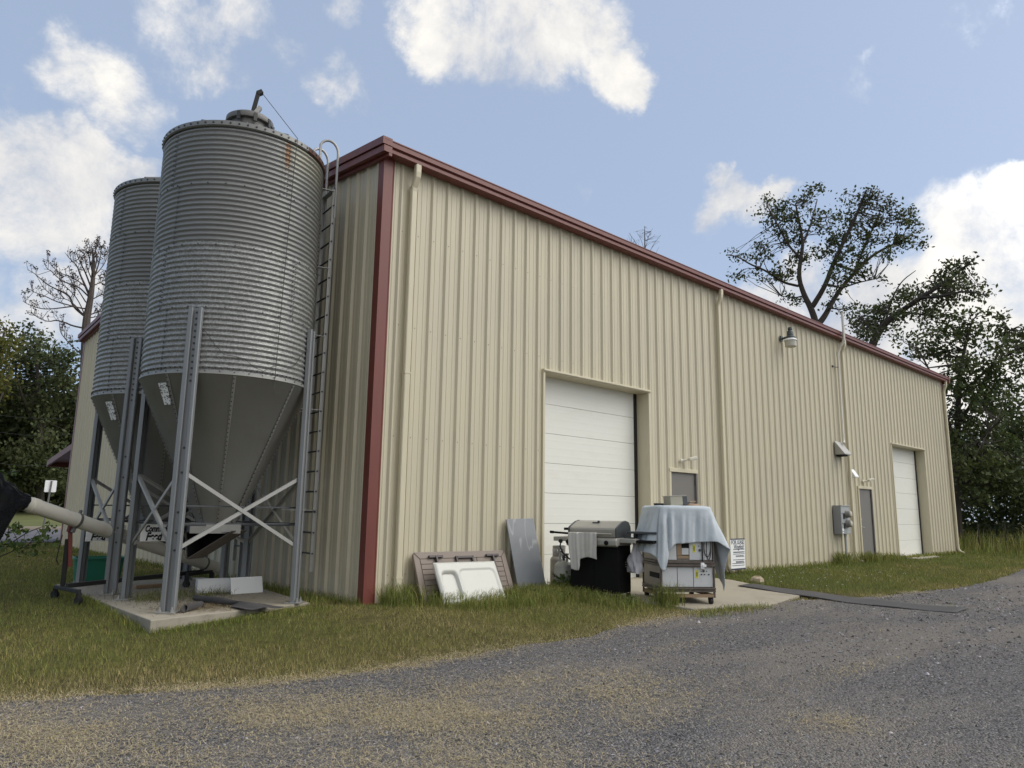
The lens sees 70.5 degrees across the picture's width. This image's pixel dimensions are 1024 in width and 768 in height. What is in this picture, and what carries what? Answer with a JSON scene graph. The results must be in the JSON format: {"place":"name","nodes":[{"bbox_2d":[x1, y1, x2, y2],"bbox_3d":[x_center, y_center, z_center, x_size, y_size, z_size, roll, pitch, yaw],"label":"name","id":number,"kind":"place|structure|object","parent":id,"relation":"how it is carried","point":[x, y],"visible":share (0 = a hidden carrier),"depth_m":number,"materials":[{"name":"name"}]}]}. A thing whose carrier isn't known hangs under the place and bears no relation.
{"place":"outdoors","nodes":[
{"label":"outdoors","id":0,"kind":"place"},
{"bbox_2d":[9,501,61,526],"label":"grass bank","id":1,"kind":"structure","parent":0,"point":[24,519],"depth_m":45.02,"materials":[{"name":"green plant"}]},
{"bbox_2d":[0,569,1023,767],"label":"gravel road","id":2,"kind":"structure","parent":0,"point":[1009,724],"depth_m":5.54,"materials":[{"name":"grey gravel"}]},
{"bbox_2d":[0,590,1023,767],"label":"dry clippings","id":3,"kind":"object","parent":2,"relation":"on","point":[268,708],"visible":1,"depth_m":5.07,"materials":[{"name":"beige plant"}]},
{"bbox_2d":[738,584,968,612],"bbox_3d":[5.813,3.728,12.694,0.897,0.150,3.620,10,-14,-42],"label":"rubber mat","id":4,"kind":"object","parent":2,"relation":"on","point":[875,602],"visible":1,"depth_m":12.45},
{"bbox_2d":[0,522,1023,701],"bbox_3d":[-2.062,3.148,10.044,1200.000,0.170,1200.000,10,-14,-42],"label":"ground","id":5,"kind":"structure","parent":0,"point":[367,618],"depth_m":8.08,"materials":[{"name":"green plant"}]},
{"bbox_2d":[0,315,28,412],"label":"yellowing tree","id":6,"kind":"object","parent":5,"relation":"on","point":[4,344],"visible":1,"depth_m":47.28,"materials":[{"name":"green plant"}]},
{"bbox_2d":[0,529,60,543],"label":"parking lot","id":7,"kind":"structure","parent":5,"relation":"on","point":[31,534],"depth_m":30.16,"materials":[{"name":"grey asphalt"}]},
{"bbox_2d":[0,465,61,556],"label":"leafy shrub","id":8,"kind":"object","parent":5,"relation":"on","point":[37,540],"visible":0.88,"depth_m":9.79,"materials":[{"name":"green plant"}]},
{"bbox_2d":[6,527,60,529],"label":"kerb","id":9,"kind":"structure","parent":5,"relation":"on","point":[36,527],"depth_m":38.52,"materials":[{"name":"concrete"}]},
{"bbox_2d":[0,373,78,512],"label":"woodland","id":10,"kind":"object","parent":5,"relation":"on","point":[22,428],"visible":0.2,"depth_m":52.95,"materials":[{"name":"green plant"}]},
{"bbox_2d":[0,318,80,500],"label":"dense tree","id":11,"kind":"object","parent":5,"relation":"on","point":[58,379],"visible":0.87,"depth_m":51.23,"materials":[{"name":"green plant"}]},
{"bbox_2d":[42,480,56,528],"bbox_3d":[-24.430,6.402,38.138,0.540,2.632,0.090,10,-14,-42],"label":"road sign","id":12,"kind":"object","parent":5,"relation":"on","point":[50,486],"visible":0.83,"depth_m":38.26,"materials":[{"name":"metal"}]},
{"bbox_2d":[21,236,108,370],"bbox_3d":[-19.332,-0.666,30.893,3.626,14.376,7.213,7,-12,-32],"label":"dead pine","id":13,"kind":"object","parent":5,"relation":"on","point":[87,313],"visible":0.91,"depth_m":31.58,"materials":[{"name":"brown plant"}]},
{"bbox_2d":[72,555,124,580],"bbox_3d":[-7.163,3.208,12.515,0.790,0.430,0.610,8,-12,-35],"label":"plastic tub","id":14,"kind":"object","parent":5,"relation":"on","point":[96,566],"visible":0.43,"depth_m":12.29,"materials":[{"name":"teal plastic"}]},
{"bbox_2d":[57,577,309,632],"bbox_3d":[-4.896,3.269,10.758,2.450,0.300,4.958,10,-14,-42],"label":"silo pad","id":15,"kind":"object","parent":5,"relation":"on","point":[148,620],"visible":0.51,"depth_m":9.45,"materials":[{"name":"concrete"}]},
{"bbox_2d":[50,510,213,604],"bbox_3d":[-5.790,2.583,11.155,0.905,1.247,2.785,-2,-11,16],"label":"auger dolly","id":16,"kind":"object","parent":15,"relation":"on","point":[66,563],"visible":0.81,"depth_m":10.17,"materials":[{"name":"black metal"}]},
{"bbox_2d":[22,497,219,574],"bbox_3d":[-5.789,2.365,11.036,0.208,1.338,3.892,-3,-11,22],"label":"auger tube","id":17,"kind":"object","parent":16,"relation":"attached to","point":[42,508],"visible":0.59,"depth_m":10.37,"materials":[{"name":"white metal"}]},
{"bbox_2d":[0,472,31,540],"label":"plastic hood","id":18,"kind":"object","parent":17,"relation":"attached to","point":[14,499],"visible":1,"depth_m":9.23,"materials":[{"name":"black plastic"}]},
{"bbox_2d":[133,583,161,588],"bbox_3d":[-5.726,3.206,11.501,0.100,0.055,0.550,-6,-12,34],"label":"timber block","id":19,"kind":"object","parent":15,"relation":"on","point":[155,585],"depth_m":11.41,"materials":[{"name":"brown wood"}]},
{"bbox_2d":[73,177,239,594],"bbox_3d":[-5.672,-0.507,12.404,2.570,7.680,2.340,10,-14,-42],"label":"feed silo","id":20,"kind":"object","parent":15,"relation":"on","point":[116,393],"visible":0.33,"depth_m":11.41,"materials":[{"name":"metal"}]},
{"bbox_2d":[108,584,252,604],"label":"pad weeds","id":21,"kind":"object","parent":15,"relation":"on","point":[179,594],"visible":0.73,"depth_m":10.29,"materials":[{"name":"green plant"}]},
{"bbox_2d":[79,580,286,615],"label":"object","id":22,"kind":"object","parent":15,"relation":"on","point":[211,605],"visible":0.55,"depth_m":9.29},
{"bbox_2d":[180,601,203,612],"bbox_3d":[-3.972,2.761,8.976,0.048,0.096,0.508,0,-10,5],"label":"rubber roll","id":23,"kind":"object","parent":15,"relation":"on","point":[191,606],"visible":0.98,"depth_m":8.94,"materials":[{"name":"grey rubber"}]},
{"bbox_2d":[195,578,230,592],"bbox_3d":[-4.556,3.074,11.044,0.480,0.190,0.280,6,-12,-29],"label":"metal box","id":24,"kind":"object","parent":15,"relation":"on","point":[206,583],"visible":0.83,"depth_m":10.94,"materials":[{"name":"grey metal"}]},
{"bbox_2d":[114,89,338,613],"bbox_3d":[-3.998,-0.794,10.652,2.570,7.680,2.340,10,-14,-42],"label":"feed silo","id":25,"kind":"object","parent":15,"relation":"on","point":[226,378],"visible":1,"depth_m":9.81,"materials":[{"name":"metal"}]},
{"bbox_2d":[192,595,282,609],"bbox_3d":[-3.759,2.850,9.483,1.628,0.098,0.465,-4,-11,26],"label":"rubber offcut","id":26,"kind":"object","parent":15,"relation":"on","point":[234,603],"visible":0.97,"depth_m":9.38,"materials":[{"name":"black rubber"}]},
{"bbox_2d":[230,576,262,593],"bbox_3d":[-4.012,3.042,10.950,0.088,0.235,0.500,-9,-14,43],"label":"white board","id":27,"kind":"object","parent":15,"relation":"on","point":[245,585],"visible":1,"depth_m":10.94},
{"bbox_2d":[412,550,512,602],"bbox_3d":[-0.682,2.912,11.037,1.830,0.770,0.130,11,-37,-42],"label":"folding table","id":28,"kind":"object","parent":5,"relation":"on","point":[423,567],"visible":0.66,"depth_m":10.96,"materials":[{"name":"brown plastic"}]},
{"bbox_2d":[432,561,503,604],"bbox_3d":[-0.629,2.953,10.730,1.160,0.660,0.110,10,-44,-40],"label":"sink top","id":29,"kind":"object","parent":5,"relation":"on","point":[474,577],"visible":0.79,"depth_m":10.69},
{"bbox_2d":[42,545,962,636],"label":"long grass","id":30,"kind":"structure","parent":5,"relation":"on","point":[516,594],"depth_m":10.69,"materials":[{"name":"green plant"}]},
{"bbox_2d":[46,135,964,604],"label":"metal building","id":31,"kind":"structure","parent":5,"relation":"on","point":[496,355],"depth_m":13.61,"materials":[{"name":"beige metal"}]},
{"bbox_2d":[544,377,638,583],"bbox_3d":[1.468,1.886,14.061,3.098,3.847,0.080,10,-14,-42],"label":"overhead door","id":32,"kind":"structure","parent":31,"relation":"in","point":[591,460],"depth_m":14.13,"materials":[{"name":"white metal"}]},
{"bbox_2d":[671,472,695,503],"bbox_3d":[3.699,3.009,15.558,0.958,2.187,0.106,10,-14,-42],"label":"entry door","id":33,"kind":"structure","parent":31,"relation":"in","point":[682,483],"depth_m":15.75,"materials":[{"name":"metal"}]},
{"bbox_2d":[680,456,697,462],"bbox_3d":[3.833,1.640,15.699,0.384,0.154,0.134,2,-10,-7],"label":"door lamp","id":34,"kind":"object","parent":31,"relation":"attached to","point":[689,459],"visible":1,"depth_m":15.67,"materials":[{"name":"white plastic"}]},
{"bbox_2d":[780,327,796,347],"bbox_3d":[7.454,-1.252,19.505,0.350,0.550,0.450,10,-14,-42],"label":"yard lamp","id":35,"kind":"object","parent":31,"relation":"attached to","point":[790,340],"visible":1,"depth_m":19.37,"materials":[{"name":"white glass"}]},
{"bbox_2d":[832,505,852,555],"bbox_3d":[9.458,4.307,20.537,0.600,1.705,0.377,10,-14,-42],"label":"electric meter box","id":36,"kind":"object","parent":31,"relation":"attached to","point":[842,521],"visible":0.99,"depth_m":20.50,"materials":[{"name":"grey metal"}]},
{"bbox_2d":[859,489,874,553],"bbox_3d":[10.877,4.314,22.198,0.948,2.157,0.106,10,-14,-42],"label":"entry door","id":37,"kind":"structure","parent":31,"relation":"in","point":[865,503],"depth_m":22.26,"materials":[{"name":"metal"}]},
{"bbox_2d":[892,447,923,555],"bbox_3d":[13.663,4.108,25.342,3.178,3.787,0.080,10,-14,-42],"label":"overhead door","id":38,"kind":"structure","parent":31,"relation":"in","point":[904,461],"depth_m":25.64,"materials":[{"name":"white metal"}]},
{"bbox_2d":[506,518,544,588],"bbox_3d":[0.239,2.856,12.004,0.660,1.250,0.021,8,-26,-45],"label":"stone slab","id":39,"kind":"object","parent":5,"relation":"on","point":[525,553],"depth_m":12.01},
{"bbox_2d":[433,570,637,604],"bbox_3d":[0.378,3.108,10.830,2.933,0.495,1.873,10,-14,-42],"label":"broadleaf weed","id":40,"kind":"object","parent":5,"relation":"on","point":[561,578],"visible":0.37,"depth_m":11.79,"materials":[{"name":"green plant"}]},
{"bbox_2d":[627,226,660,248],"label":"bare tree","id":41,"kind":"object","parent":5,"relation":"on","point":[644,238],"visible":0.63,"depth_m":54.16,"materials":[{"name":"brown plant"}]},
{"bbox_2d":[546,577,800,610],"bbox_3d":[3.069,3.808,12.851,4.579,0.405,3.450,10,-14,-42],"label":"concrete apron","id":42,"kind":"object","parent":5,"relation":"on","point":[732,593],"visible":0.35,"depth_m":12.25,"materials":[{"name":"beige concrete"}]},
{"bbox_2d":[550,545,565,582],"bbox_3d":[0.822,3.198,12.650,0.314,0.730,0.314,10,-14,-42],"label":"gas bottle","id":43,"kind":"object","parent":42,"relation":"on","point":[554,559],"visible":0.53,"depth_m":12.59,"materials":[{"name":"metal"}]},
{"bbox_2d":[554,553,570,584],"bbox_3d":[0.871,3.184,12.184,0.314,0.645,0.314,10,-14,-42],"label":"gas bottle","id":44,"kind":"object","parent":42,"relation":"on","point":[562,566],"visible":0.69,"depth_m":12.08,"materials":[{"name":"metal"}]},
{"bbox_2d":[550,520,656,599],"bbox_3d":[1.431,2.831,11.712,1.901,1.231,0.708,-5,-12,31],"label":"gas grill","id":45,"kind":"object","parent":42,"relation":"on","point":[606,570],"visible":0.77,"depth_m":11.51,"materials":[{"name":"black metal"}]},
{"bbox_2d":[568,532,596,569],"bbox_3d":[1.124,2.661,11.512,0.483,0.592,0.097,-5,-12,31],"label":"hand towel","id":46,"kind":"object","parent":45,"relation":"hanging from","point":[582,544],"visible":1,"depth_m":11.52,"materials":[{"name":"white fabric"}]},
{"bbox_2d":[571,557,593,590],"bbox_3d":[1.131,2.969,11.654,0.411,0.670,0.012,-5,-12,31],"label":"cabinet door","id":47,"kind":"structure","parent":45,"relation":"in","point":[584,576],"depth_m":11.62,"materials":[{"name":"black metal"}]},
{"bbox_2d":[594,548,618,592],"bbox_3d":[1.490,2.936,11.440,0.411,0.670,0.012,-5,-12,31],"label":"cabinet door","id":48,"kind":"structure","parent":45,"relation":"in","point":[606,564],"depth_m":11.43,"materials":[{"name":"black metal"}]},
{"bbox_2d":[627,543,643,573],"bbox_3d":[1.968,2.750,11.497,0.272,0.510,0.238,2,-10,-4],"label":"plastic bag","id":49,"kind":"object","parent":45,"relation":"hanging from","point":[635,561],"visible":0.93,"depth_m":11.45,"materials":[{"name":"white plastic"}]},
{"bbox_2d":[642,542,715,603],"bbox_3d":[2.679,2.742,11.735,0.890,1.499,0.970,2,-10,-7],"label":"oven trolley","id":50,"kind":"object","parent":42,"relation":"on","point":[691,566],"visible":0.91,"depth_m":11.30,"materials":[{"name":"silver metal"}]},
{"bbox_2d":[632,505,729,589],"bbox_3d":[2.652,2.653,11.780,1.407,1.328,1.138,2,-10,-7],"label":"drape cloth","id":51,"kind":"object","parent":50,"relation":"on","point":[671,525],"visible":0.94,"depth_m":11.36,"materials":[{"name":"white fabric"}]},
{"bbox_2d":[662,495,686,504],"bbox_3d":[2.670,1.907,11.849,0.330,0.158,0.230,0,-9,-20],"label":"radio box","id":52,"kind":"object","parent":51,"relation":"on","point":[676,500],"visible":0.88,"depth_m":11.76,"materials":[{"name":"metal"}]},
{"bbox_2d":[682,504,700,505],"bbox_3d":[2.941,1.989,11.919,0.340,0.040,0.272,2,-10,-7],"label":"tray","id":53,"kind":"object","parent":51,"relation":"on","point":[692,505],"visible":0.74,"depth_m":11.80,"materials":[{"name":"beige plastic"}]},
{"bbox_2d":[730,538,745,574],"bbox_3d":[5.065,3.933,16.223,0.620,0.921,0.018,10,-14,-42],"label":"lease sign","id":54,"kind":"object","parent":5,"relation":"on","point":[737,550],"visible":1,"depth_m":16.23,"materials":[{"name":"white"}]},
{"bbox_2d":[750,576,763,583],"bbox_3d":[4.953,3.951,14.624,0.260,0.160,0.268,10,-14,-42],"label":"stone","id":55,"kind":"object","parent":5,"relation":"on","point":[759,579],"visible":0.73,"depth_m":14.55,"materials":[{"name":"beige stone"}]},
{"bbox_2d":[724,181,934,323],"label":"broadleaf tree","id":56,"kind":"object","parent":5,"relation":"on","point":[897,240],"visible":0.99,"depth_m":43.87,"materials":[{"name":"green plant"}]},
{"bbox_2d":[842,251,1002,345],"bbox_3d":[21.393,0.776,37.633,7.060,15.104,7.965,10,-14,-42],"label":"leaning tree","id":57,"kind":"object","parent":5,"relation":"on","point":[947,292],"visible":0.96,"depth_m":38.10,"materials":[{"name":"green plant"}]},
{"bbox_2d":[910,555,936,558],"bbox_3d":[13.939,6.031,24.678,3.050,0.295,0.850,10,-14,-42],"label":"door threshold","id":58,"kind":"object","parent":5,"relation":"on","point":[926,557],"depth_m":24.04,"materials":[{"name":"concrete"}]},
{"bbox_2d":[888,300,1023,540],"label":"vine tree","id":59,"kind":"object","parent":5,"relation":"on","point":[978,454],"visible":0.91,"depth_m":32.27,"materials":[{"name":"green plant"}]},
{"bbox_2d":[949,374,1023,544],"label":"undergrowth","id":60,"kind":"object","parent":5,"relation":"on","point":[1013,510],"visible":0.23,"depth_m":37.06,"materials":[{"name":"green plant"}]},
{"bbox_2d":[958,528,1023,556],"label":"tall weeds","id":61,"kind":"object","parent":5,"relation":"on","point":[973,543],"visible":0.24,"depth_m":30.34,"materials":[{"name":"green plant"}]},
{"bbox_2d":[977,524,1023,550],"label":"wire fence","id":62,"kind":"object","parent":5,"relation":"on","point":[995,534],"visible":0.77,"depth_m":29.51,"materials":[{"name":"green metal"}]},
{"bbox_2d":[0,0,1023,521],"label":"sky","id":63,"kind":"structure","parent":0,"point":[674,119],"materials":[{"name":"blue"}]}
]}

